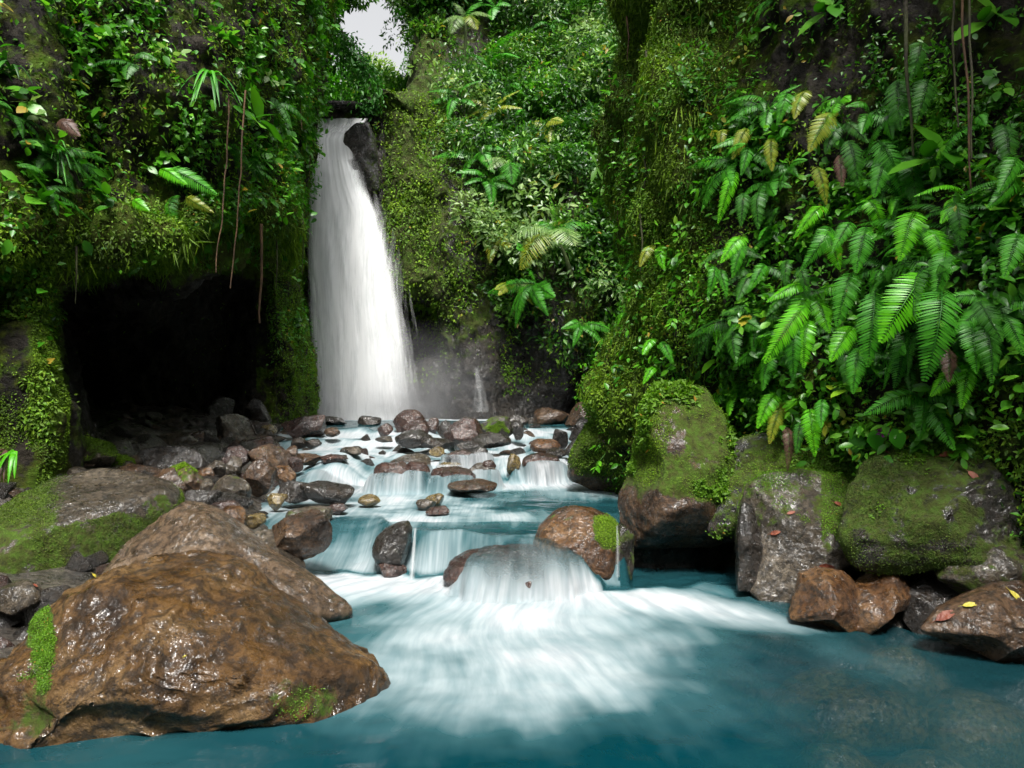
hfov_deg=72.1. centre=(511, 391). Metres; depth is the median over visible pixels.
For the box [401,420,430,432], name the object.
rock
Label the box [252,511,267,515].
stone
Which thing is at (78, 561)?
stone
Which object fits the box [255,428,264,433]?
stone
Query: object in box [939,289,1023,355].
fern
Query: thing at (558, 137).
shrub
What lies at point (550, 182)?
shrub
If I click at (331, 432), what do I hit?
rock
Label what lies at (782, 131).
fern
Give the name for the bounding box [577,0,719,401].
hanging moss
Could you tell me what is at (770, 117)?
fern
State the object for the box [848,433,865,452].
round leaf
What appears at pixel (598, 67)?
shrub
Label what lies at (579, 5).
shrub
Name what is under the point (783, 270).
fern
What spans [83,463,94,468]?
stone
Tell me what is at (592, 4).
shrub
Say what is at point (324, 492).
rock
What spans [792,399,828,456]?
fern
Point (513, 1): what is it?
shrub
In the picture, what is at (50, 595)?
rock
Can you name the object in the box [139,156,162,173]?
leafy plant
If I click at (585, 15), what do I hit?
shrub
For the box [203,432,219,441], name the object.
stone
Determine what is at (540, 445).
rock
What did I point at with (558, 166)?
shrub
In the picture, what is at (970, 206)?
fern
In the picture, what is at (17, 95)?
leafy plant
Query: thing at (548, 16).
shrub
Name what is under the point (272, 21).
leafy plant
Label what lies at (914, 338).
fern
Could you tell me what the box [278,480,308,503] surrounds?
rock
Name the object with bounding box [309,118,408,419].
waterfall
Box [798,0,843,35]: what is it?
broadleaf
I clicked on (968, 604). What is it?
fallen leaf
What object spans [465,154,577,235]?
shrub
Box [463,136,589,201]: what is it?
shrub
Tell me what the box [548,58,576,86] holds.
shrub
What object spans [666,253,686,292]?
leafy plant
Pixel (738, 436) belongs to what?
clubmoss
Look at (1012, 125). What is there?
fern
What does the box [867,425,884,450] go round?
round leaf
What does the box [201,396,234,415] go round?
rock
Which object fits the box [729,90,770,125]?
fern
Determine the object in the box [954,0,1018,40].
broadleaf
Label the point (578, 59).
shrub
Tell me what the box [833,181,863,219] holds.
leafy plant
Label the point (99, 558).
stone
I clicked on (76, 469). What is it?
rock
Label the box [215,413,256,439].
rock
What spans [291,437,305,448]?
rock
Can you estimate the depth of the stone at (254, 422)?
13.25 m
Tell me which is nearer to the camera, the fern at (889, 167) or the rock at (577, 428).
the fern at (889, 167)
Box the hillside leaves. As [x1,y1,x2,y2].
[399,0,628,375]
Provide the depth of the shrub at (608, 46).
20.32 m
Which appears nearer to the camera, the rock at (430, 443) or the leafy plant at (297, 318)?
the rock at (430, 443)
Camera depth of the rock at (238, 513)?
5.88 m
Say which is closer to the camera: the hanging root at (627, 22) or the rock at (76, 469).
the rock at (76, 469)
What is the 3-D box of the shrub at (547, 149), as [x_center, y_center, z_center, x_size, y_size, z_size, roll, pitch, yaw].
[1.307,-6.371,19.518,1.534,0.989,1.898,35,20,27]
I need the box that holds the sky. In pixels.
[331,0,412,84]
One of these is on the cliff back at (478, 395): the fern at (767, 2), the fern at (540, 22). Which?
the fern at (540, 22)
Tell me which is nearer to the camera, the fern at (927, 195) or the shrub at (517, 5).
the fern at (927, 195)
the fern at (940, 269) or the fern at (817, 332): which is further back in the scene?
the fern at (817, 332)
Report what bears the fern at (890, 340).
attached to the cliff at (805, 74)
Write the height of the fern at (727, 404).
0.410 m
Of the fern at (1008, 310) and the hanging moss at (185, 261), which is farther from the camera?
the hanging moss at (185, 261)
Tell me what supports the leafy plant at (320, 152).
attached to the cliff at (158, 361)
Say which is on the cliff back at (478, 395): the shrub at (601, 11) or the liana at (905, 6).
the shrub at (601, 11)
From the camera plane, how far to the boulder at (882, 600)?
4.41 m
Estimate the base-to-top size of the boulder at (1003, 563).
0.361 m
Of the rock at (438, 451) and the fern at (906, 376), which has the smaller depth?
the fern at (906, 376)
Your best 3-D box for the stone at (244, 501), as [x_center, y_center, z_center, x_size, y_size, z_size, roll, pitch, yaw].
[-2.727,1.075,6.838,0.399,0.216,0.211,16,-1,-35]
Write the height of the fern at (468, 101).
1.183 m
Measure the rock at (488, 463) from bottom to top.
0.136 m
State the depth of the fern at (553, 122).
19.37 m
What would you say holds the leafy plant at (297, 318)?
attached to the cliff at (158, 361)
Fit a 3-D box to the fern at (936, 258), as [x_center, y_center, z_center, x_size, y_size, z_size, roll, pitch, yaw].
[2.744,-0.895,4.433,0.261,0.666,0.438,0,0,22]
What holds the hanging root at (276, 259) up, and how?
hanging from the cliff at (158, 361)
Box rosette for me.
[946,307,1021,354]
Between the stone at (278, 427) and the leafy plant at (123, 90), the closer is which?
the leafy plant at (123, 90)
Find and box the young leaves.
[565,111,1023,469]
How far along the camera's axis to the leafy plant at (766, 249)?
6.09 m
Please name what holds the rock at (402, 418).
in the river
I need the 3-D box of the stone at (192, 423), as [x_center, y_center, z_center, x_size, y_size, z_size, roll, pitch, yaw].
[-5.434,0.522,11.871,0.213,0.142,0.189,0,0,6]
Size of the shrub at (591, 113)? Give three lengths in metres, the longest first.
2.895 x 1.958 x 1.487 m
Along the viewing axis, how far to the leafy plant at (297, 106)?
12.45 m
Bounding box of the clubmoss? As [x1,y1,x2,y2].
[582,203,1023,484]
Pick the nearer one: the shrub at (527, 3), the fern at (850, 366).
the fern at (850, 366)
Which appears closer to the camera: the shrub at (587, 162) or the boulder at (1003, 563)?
the boulder at (1003, 563)
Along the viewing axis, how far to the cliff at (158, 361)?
9.16 m
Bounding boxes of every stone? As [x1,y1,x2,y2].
[0,482,16,499]
[0,575,11,587]
[8,489,20,496]
[65,551,94,571]
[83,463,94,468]
[85,550,108,566]
[95,563,108,576]
[121,414,133,419]
[131,455,142,463]
[132,417,151,427]
[137,434,150,443]
[141,470,154,475]
[145,412,163,420]
[169,427,186,432]
[184,419,196,426]
[200,474,217,483]
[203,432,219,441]
[204,422,215,428]
[206,436,219,441]
[217,492,253,507]
[220,437,235,443]
[228,441,240,446]
[239,441,256,450]
[251,420,260,427]
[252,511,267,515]
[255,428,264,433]
[257,434,266,437]
[267,434,285,441]
[275,424,281,433]
[360,434,370,440]
[361,448,367,454]
[361,458,373,465]
[392,445,403,451]
[398,448,413,452]
[499,450,510,453]
[510,447,525,454]
[524,430,534,436]
[529,423,540,427]
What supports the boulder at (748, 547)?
in the river
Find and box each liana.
[903,0,914,155]
[951,0,958,126]
[961,0,972,201]
[968,0,973,158]
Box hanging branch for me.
[331,28,394,129]
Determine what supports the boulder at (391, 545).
in the river
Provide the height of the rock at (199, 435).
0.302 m
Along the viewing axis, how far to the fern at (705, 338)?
6.39 m
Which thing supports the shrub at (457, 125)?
on the cliff back at (478, 395)
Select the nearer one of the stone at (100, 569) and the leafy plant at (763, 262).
the stone at (100, 569)
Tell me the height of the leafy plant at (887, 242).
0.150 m
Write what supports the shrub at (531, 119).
on the cliff back at (478, 395)
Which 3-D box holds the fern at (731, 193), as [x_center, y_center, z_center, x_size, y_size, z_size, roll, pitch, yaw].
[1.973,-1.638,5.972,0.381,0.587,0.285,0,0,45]
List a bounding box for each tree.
[322,53,380,101]
[324,0,378,75]
[333,58,403,100]
[352,50,396,76]
[363,63,408,92]
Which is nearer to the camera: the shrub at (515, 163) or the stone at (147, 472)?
the stone at (147, 472)
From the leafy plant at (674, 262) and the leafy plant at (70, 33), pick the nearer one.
the leafy plant at (674, 262)
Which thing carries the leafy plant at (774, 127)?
on the cliff at (805, 74)
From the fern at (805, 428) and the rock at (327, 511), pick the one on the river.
the rock at (327, 511)
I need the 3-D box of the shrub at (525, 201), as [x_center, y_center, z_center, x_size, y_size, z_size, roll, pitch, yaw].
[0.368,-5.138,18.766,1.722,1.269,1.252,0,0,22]
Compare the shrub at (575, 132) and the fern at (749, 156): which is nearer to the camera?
the fern at (749, 156)
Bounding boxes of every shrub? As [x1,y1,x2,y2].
[378,0,418,51]
[381,0,412,14]
[386,0,418,12]
[396,20,412,55]
[397,28,409,75]
[405,53,511,121]
[409,0,472,19]
[411,0,444,10]
[419,114,477,176]
[434,0,468,13]
[442,47,509,116]
[447,111,556,203]
[448,187,547,269]
[450,190,506,231]
[459,187,551,278]
[462,62,527,111]
[462,119,534,155]
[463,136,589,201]
[464,126,507,165]
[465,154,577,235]
[471,212,532,268]
[475,72,570,138]
[480,0,525,23]
[483,208,583,269]
[488,29,551,77]
[489,102,512,127]
[490,147,537,187]
[490,151,540,195]
[491,169,545,191]
[496,182,558,219]
[500,0,561,11]
[500,236,559,283]
[501,64,587,114]
[501,112,541,142]
[503,70,541,91]
[504,0,544,23]
[504,0,548,9]
[504,0,561,22]
[505,111,594,170]
[509,70,586,119]
[512,20,574,61]
[518,0,595,34]
[518,41,574,74]
[518,58,581,118]
[518,118,575,149]
[520,89,565,130]
[522,128,570,177]
[523,150,554,187]
[524,168,575,196]
[528,0,568,33]
[528,112,585,156]
[536,145,573,185]
[537,76,571,120]
[537,142,571,168]
[539,10,616,66]
[540,141,587,186]
[544,41,592,87]
[545,26,616,74]
[545,103,601,150]
[546,29,620,109]
[546,49,592,72]
[547,0,608,46]
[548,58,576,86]
[551,59,610,101]
[553,72,611,131]
[556,229,630,315]
[559,20,620,63]
[559,147,601,189]
[560,28,617,58]
[563,229,632,322]
[568,55,609,92]
[570,36,620,112]
[571,0,590,14]
[572,0,605,13]
[572,89,605,120]
[578,44,614,70]
[582,23,612,46]
[588,52,613,83]
[591,0,614,34]
[594,36,618,66]
[597,56,617,100]
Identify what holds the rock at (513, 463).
on the river
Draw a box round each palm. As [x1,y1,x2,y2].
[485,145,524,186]
[508,201,594,277]
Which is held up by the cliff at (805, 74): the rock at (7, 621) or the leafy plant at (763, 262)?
the leafy plant at (763, 262)
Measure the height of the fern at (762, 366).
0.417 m
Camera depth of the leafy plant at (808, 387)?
5.44 m
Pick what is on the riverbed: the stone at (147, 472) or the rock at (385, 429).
the stone at (147, 472)
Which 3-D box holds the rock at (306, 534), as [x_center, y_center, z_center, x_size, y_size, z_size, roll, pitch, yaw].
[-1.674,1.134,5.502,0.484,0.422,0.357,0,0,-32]
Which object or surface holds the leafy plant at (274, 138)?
attached to the cliff at (158, 361)
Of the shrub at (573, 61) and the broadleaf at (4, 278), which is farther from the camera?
the shrub at (573, 61)
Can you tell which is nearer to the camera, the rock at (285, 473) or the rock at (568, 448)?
the rock at (285, 473)
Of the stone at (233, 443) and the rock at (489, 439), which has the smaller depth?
the stone at (233, 443)
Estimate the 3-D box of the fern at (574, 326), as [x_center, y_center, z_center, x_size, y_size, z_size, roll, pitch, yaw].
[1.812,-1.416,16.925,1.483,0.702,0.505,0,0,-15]
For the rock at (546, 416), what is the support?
in the river
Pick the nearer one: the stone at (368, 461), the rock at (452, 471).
the rock at (452, 471)
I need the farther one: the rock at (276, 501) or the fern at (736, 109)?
the rock at (276, 501)
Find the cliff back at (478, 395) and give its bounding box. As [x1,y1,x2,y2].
[302,0,630,419]
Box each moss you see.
[0,0,336,478]
[0,160,319,474]
[40,217,309,294]
[309,93,588,396]
[366,88,625,418]
[575,0,767,460]
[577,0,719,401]
[577,0,1023,535]
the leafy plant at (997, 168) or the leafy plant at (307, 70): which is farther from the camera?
the leafy plant at (307, 70)
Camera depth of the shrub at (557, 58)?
21.30 m
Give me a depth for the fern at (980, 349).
4.02 m
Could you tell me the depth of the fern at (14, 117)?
6.52 m
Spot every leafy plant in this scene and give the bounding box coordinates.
[0,49,16,81]
[3,86,46,115]
[10,92,47,123]
[12,128,41,146]
[36,0,60,18]
[36,129,66,163]
[57,23,105,49]
[65,0,84,4]
[70,66,88,84]
[72,55,95,95]
[80,173,95,192]
[81,130,99,153]
[85,173,113,207]
[92,51,113,73]
[117,82,137,96]
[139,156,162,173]
[154,42,191,69]
[160,146,180,164]
[207,22,241,48]
[244,58,254,76]
[260,147,284,168]
[262,124,276,141]
[262,132,272,150]
[264,69,285,85]
[264,71,281,91]
[267,17,280,30]
[269,36,283,53]
[274,117,297,142]
[279,160,302,173]
[284,51,305,67]
[288,81,296,96]
[294,310,301,326]
[296,97,303,108]
[301,60,313,78]
[301,100,314,119]
[305,127,316,143]
[305,205,313,212]
[306,157,318,173]
[308,40,317,53]
[310,128,320,149]
[315,20,325,34]
[315,147,325,156]
[322,60,337,67]
[325,20,339,29]
[336,0,345,12]
[588,445,605,472]
[600,74,618,95]
[648,350,677,375]
[662,301,677,329]
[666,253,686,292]
[680,70,695,87]
[683,72,705,93]
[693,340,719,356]
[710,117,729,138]
[726,71,760,106]
[728,314,782,334]
[732,45,751,64]
[749,115,788,151]
[753,234,772,247]
[753,258,769,273]
[760,231,773,253]
[774,389,797,422]
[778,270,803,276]
[781,214,814,241]
[782,380,812,410]
[793,410,814,424]
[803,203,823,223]
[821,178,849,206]
[822,409,851,437]
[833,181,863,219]
[850,170,872,199]
[856,194,886,239]
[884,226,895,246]
[904,383,950,440]
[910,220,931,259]
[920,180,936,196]
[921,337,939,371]
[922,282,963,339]
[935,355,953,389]
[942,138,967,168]
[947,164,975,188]
[949,420,986,468]
[950,237,987,269]
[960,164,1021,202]
[962,188,1003,229]
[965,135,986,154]
[965,157,990,204]
[973,153,1022,213]
[982,67,1023,106]
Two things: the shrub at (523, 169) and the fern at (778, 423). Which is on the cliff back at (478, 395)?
the shrub at (523, 169)
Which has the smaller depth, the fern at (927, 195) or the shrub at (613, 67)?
the fern at (927, 195)
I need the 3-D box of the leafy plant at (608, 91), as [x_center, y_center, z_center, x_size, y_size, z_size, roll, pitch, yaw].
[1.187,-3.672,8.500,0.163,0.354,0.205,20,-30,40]
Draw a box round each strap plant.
[0,59,31,81]
[0,449,7,482]
[0,450,16,482]
[51,140,87,186]
[176,68,242,112]
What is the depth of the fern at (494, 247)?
17.70 m
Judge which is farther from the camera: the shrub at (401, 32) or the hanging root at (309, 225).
the shrub at (401, 32)
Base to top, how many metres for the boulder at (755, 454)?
0.947 m
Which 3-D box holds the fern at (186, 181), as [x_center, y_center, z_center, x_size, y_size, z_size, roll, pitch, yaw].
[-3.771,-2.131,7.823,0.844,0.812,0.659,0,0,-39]
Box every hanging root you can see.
[75,246,77,303]
[276,240,277,284]
[302,213,303,274]
[308,203,309,247]
[626,16,629,58]
[639,214,642,270]
[643,155,646,187]
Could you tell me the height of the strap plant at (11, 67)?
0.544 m
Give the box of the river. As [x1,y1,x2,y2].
[0,419,1023,767]
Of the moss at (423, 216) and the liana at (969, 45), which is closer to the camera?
the liana at (969, 45)
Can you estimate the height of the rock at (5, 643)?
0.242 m
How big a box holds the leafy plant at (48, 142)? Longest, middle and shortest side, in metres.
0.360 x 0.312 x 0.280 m
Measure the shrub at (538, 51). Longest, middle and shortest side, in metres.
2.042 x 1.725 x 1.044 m
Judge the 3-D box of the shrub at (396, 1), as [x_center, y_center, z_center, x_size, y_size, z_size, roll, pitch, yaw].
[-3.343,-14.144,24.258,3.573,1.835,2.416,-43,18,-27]
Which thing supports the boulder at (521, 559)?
in the river
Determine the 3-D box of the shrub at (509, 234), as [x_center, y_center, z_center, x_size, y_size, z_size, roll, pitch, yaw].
[0.035,-3.941,18.121,3.372,2.581,1.691,16,-43,-8]
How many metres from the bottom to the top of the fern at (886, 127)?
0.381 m
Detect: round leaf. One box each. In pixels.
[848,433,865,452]
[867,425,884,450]
[889,425,905,448]
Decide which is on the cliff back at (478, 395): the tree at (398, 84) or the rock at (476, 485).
the tree at (398, 84)
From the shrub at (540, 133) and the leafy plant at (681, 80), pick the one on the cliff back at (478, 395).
the shrub at (540, 133)
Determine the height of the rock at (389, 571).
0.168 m
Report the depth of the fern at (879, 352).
5.03 m
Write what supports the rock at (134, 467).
on the riverbed
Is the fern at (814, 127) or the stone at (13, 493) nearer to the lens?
the fern at (814, 127)
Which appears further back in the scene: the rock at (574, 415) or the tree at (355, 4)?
the tree at (355, 4)
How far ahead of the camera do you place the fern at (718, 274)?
5.91 m
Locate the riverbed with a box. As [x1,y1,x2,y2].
[0,402,934,657]
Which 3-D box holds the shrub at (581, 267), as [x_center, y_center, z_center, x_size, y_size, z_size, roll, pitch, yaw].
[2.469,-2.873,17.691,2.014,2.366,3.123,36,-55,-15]
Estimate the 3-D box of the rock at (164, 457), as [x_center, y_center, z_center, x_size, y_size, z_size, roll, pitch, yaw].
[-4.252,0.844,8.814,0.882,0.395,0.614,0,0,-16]
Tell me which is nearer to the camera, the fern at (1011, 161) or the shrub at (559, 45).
the fern at (1011, 161)
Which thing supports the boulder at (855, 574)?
on the riverbed
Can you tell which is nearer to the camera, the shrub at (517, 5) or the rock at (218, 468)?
the rock at (218, 468)
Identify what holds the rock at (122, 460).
on the riverbed
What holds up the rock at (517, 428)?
in the river
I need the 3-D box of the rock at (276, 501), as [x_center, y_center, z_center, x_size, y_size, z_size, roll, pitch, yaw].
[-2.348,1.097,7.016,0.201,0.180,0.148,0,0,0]
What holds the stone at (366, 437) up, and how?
in the river
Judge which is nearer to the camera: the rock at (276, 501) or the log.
the rock at (276, 501)
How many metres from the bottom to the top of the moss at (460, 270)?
19.803 m
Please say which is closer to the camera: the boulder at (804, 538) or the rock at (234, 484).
the boulder at (804, 538)
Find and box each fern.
[0,101,46,150]
[18,163,91,220]
[20,137,108,192]
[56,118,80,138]
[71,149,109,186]
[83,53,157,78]
[132,166,216,222]
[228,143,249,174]
[242,159,274,181]
[247,158,265,187]
[254,190,274,207]
[269,97,309,127]
[284,67,297,89]
[292,149,304,169]
[296,84,313,118]
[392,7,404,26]
[429,80,480,119]
[432,144,501,177]
[442,2,490,61]
[456,169,514,205]
[458,30,519,88]
[466,90,521,125]
[467,232,511,262]
[469,0,510,19]
[488,278,554,327]
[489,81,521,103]
[495,282,533,304]
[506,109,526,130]
[513,242,536,283]
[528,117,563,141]
[531,19,567,32]
[561,319,609,346]
[615,312,627,325]
[621,261,632,274]
[639,245,665,269]
[642,338,673,382]
[686,142,744,210]
[686,329,715,365]
[687,318,761,362]
[701,247,761,274]
[701,324,721,343]
[705,156,761,178]
[706,266,728,298]
[712,137,784,174]
[712,387,738,415]
[716,91,743,127]
[716,115,778,170]
[717,172,766,228]
[720,237,767,292]
[720,301,788,344]
[722,84,800,130]
[722,97,743,127]
[724,314,785,351]
[727,266,795,300]
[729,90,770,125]
[729,116,759,147]
[733,341,788,389]
[734,178,778,211]
[740,225,777,270]
[742,181,790,204]
[746,0,771,23]
[751,334,783,383]
[752,207,780,230]
[756,326,836,362]
[756,393,794,470]
[757,158,807,188]
[758,289,823,317]
[764,306,817,381]
[766,282,859,332]
[769,126,791,153]
[776,90,837,151]
[780,259,810,298]
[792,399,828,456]
[793,206,842,270]
[811,122,868,152]
[811,140,864,204]
[813,95,851,123]
[828,245,904,292]
[828,273,866,393]
[832,198,885,273]
[843,107,909,154]
[843,180,934,220]
[845,140,898,175]
[846,101,907,133]
[846,143,922,198]
[854,210,950,273]
[854,266,938,387]
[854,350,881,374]
[860,279,895,321]
[864,388,973,450]
[868,139,905,195]
[868,254,955,316]
[868,354,950,393]
[869,141,924,207]
[870,339,909,388]
[871,286,916,342]
[876,178,1004,256]
[880,198,904,230]
[882,42,937,130]
[883,310,918,358]
[892,212,929,260]
[899,314,937,375]
[913,182,1013,223]
[914,288,963,381]
[922,202,970,297]
[928,350,1023,408]
[936,112,987,165]
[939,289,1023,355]
[951,233,1023,259]
[958,299,1003,382]
[961,293,1023,337]
[984,122,1020,144]
[987,124,1023,277]
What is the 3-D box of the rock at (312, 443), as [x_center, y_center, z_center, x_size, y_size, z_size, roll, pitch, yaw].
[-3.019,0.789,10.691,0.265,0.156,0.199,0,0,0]
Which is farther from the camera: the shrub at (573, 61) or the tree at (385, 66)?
the tree at (385, 66)
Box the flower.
[876,427,890,436]
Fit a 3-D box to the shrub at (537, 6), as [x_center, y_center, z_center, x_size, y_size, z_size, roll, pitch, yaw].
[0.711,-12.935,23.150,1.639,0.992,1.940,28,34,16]
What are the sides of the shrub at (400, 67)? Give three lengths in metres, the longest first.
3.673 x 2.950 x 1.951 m
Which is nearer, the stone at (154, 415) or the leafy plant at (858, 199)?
the leafy plant at (858, 199)
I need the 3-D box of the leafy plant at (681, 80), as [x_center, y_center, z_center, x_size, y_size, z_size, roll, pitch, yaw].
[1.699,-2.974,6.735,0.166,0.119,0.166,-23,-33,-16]
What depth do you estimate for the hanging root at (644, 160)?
7.39 m
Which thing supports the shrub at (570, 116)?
on the cliff back at (478, 395)
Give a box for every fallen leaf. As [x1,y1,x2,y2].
[767,530,779,534]
[819,564,833,567]
[931,610,953,622]
[934,451,951,457]
[962,602,975,606]
[966,469,978,478]
[1006,587,1019,598]
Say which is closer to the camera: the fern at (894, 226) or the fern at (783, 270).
the fern at (894, 226)
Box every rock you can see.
[0,580,42,614]
[0,612,21,627]
[0,636,14,647]
[12,626,28,639]
[20,585,70,626]
[67,466,86,474]
[83,435,118,467]
[112,454,135,465]
[118,463,155,472]
[131,442,139,451]
[137,443,208,469]
[153,467,187,491]
[159,433,198,444]
[170,461,203,489]
[185,489,221,504]
[191,431,204,440]
[198,467,214,475]
[200,478,212,489]
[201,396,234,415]
[204,460,225,477]
[211,500,245,510]
[212,475,250,497]
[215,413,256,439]
[222,446,250,466]
[222,505,247,525]
[225,456,242,474]
[240,436,273,446]
[243,459,277,496]
[244,398,271,422]
[247,444,290,465]
[247,513,266,529]
[254,529,305,567]
[261,424,277,433]
[263,430,272,434]
[267,493,287,510]
[272,509,331,559]
[275,465,295,486]
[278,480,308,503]
[281,414,326,437]
[285,505,332,519]
[286,445,297,455]
[288,456,302,472]
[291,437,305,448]
[297,453,320,465]
[300,480,354,503]
[304,439,321,448]
[320,454,347,463]
[324,428,339,436]
[326,416,346,424]
[328,503,347,514]
[340,446,360,455]
[357,415,380,424]
[358,494,380,506]
[373,461,406,475]
[375,436,392,442]
[376,563,406,577]
[377,423,392,436]
[393,409,426,432]
[395,429,432,448]
[395,453,430,464]
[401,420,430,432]
[406,461,429,473]
[416,499,435,510]
[420,438,454,448]
[425,493,443,505]
[425,505,449,515]
[427,417,438,433]
[429,446,444,456]
[431,466,475,478]
[437,420,450,437]
[439,462,460,466]
[443,417,482,445]
[444,449,472,464]
[447,478,496,493]
[454,441,484,452]
[469,462,495,470]
[471,431,510,448]
[473,446,487,455]
[481,416,511,436]
[482,460,495,467]
[506,454,520,473]
[508,414,528,424]
[510,420,523,439]
[522,452,559,466]
[530,438,560,452]
[533,407,568,424]
[546,447,566,457]
[552,429,567,448]
[565,402,587,426]
[565,440,575,455]
[569,417,587,440]
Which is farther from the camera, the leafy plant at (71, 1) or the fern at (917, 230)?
the leafy plant at (71, 1)
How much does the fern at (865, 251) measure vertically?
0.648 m
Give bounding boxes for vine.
[215,95,229,272]
[230,90,246,287]
[258,223,262,322]
[300,50,301,129]
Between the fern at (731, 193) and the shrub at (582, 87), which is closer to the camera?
the fern at (731, 193)
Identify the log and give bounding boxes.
[319,108,359,118]
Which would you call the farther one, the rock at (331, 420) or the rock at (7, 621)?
the rock at (331, 420)
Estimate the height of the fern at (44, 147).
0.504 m
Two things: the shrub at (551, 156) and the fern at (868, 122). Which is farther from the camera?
the shrub at (551, 156)
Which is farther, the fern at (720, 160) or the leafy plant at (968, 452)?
the fern at (720, 160)
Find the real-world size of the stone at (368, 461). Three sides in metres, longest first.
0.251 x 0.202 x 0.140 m
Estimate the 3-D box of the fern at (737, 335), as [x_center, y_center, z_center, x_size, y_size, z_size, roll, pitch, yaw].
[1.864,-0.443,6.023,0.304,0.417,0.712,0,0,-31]
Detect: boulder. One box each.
[0,319,71,488]
[0,468,184,573]
[0,550,390,748]
[100,500,352,621]
[343,122,379,190]
[372,520,412,565]
[443,544,552,587]
[533,505,619,579]
[567,419,615,491]
[616,523,634,579]
[617,378,740,549]
[705,430,857,539]
[734,466,851,603]
[735,502,762,591]
[788,566,859,631]
[835,432,1023,575]
[850,568,922,582]
[855,572,910,634]
[901,573,959,635]
[920,580,1023,661]
[934,545,1023,593]
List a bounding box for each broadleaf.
[0,269,13,281]
[24,171,74,214]
[241,84,283,143]
[243,139,272,169]
[702,347,725,372]
[738,305,766,325]
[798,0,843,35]
[826,381,845,389]
[831,384,861,397]
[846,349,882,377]
[888,124,963,174]
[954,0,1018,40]
[985,173,1022,217]
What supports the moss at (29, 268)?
attached to the cliff at (158, 361)
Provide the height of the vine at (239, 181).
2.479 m
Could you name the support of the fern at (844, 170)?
attached to the cliff at (805, 74)
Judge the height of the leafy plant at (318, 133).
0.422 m
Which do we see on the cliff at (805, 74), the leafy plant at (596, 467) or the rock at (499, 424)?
the leafy plant at (596, 467)
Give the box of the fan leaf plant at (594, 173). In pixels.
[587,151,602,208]
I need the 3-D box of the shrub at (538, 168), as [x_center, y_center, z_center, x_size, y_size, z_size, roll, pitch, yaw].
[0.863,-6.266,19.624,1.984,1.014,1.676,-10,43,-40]
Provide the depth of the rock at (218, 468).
8.25 m
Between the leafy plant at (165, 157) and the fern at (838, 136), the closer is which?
the fern at (838, 136)
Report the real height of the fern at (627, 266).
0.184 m
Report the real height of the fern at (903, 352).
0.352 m
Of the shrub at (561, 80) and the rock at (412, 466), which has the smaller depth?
the rock at (412, 466)
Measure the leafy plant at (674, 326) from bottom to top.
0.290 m
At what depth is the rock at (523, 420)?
15.22 m
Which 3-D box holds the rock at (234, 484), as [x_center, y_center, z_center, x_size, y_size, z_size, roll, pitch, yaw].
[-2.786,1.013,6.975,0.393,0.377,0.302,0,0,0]
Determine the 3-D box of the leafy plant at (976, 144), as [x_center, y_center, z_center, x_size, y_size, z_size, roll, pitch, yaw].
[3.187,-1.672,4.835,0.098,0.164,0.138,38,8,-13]
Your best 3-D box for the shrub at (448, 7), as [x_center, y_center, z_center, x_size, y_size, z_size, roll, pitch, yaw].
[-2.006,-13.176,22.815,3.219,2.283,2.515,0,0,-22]
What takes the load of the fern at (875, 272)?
attached to the cliff at (805, 74)
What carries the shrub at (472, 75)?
on the cliff back at (478, 395)
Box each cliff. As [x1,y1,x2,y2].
[0,0,332,477]
[582,0,1023,524]
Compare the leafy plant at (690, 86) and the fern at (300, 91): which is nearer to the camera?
the leafy plant at (690, 86)
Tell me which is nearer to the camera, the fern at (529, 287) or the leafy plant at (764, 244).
the leafy plant at (764, 244)
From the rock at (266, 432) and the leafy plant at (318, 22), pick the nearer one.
the rock at (266, 432)
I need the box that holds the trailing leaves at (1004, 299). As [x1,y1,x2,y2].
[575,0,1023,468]
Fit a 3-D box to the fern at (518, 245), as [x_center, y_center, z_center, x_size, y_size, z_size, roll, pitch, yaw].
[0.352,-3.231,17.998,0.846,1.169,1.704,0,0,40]
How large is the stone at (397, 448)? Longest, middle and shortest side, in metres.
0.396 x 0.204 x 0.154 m
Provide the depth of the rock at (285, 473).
7.98 m
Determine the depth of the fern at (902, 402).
4.75 m
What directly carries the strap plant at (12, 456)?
on the boulder at (54, 522)
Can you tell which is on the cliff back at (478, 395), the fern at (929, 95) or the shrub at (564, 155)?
the shrub at (564, 155)
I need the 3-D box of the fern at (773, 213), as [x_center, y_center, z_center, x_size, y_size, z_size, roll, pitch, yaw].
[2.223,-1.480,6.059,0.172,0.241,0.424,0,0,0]
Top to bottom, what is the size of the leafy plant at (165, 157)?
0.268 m
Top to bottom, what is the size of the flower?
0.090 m
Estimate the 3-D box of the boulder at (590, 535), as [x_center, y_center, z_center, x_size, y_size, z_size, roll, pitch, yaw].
[0.526,1.195,5.604,0.718,0.553,0.726,0,0,0]
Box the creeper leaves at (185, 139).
[0,0,339,377]
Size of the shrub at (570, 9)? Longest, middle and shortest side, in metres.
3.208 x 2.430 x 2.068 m
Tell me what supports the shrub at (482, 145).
on the cliff back at (478, 395)
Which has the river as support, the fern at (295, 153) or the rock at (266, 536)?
the rock at (266, 536)

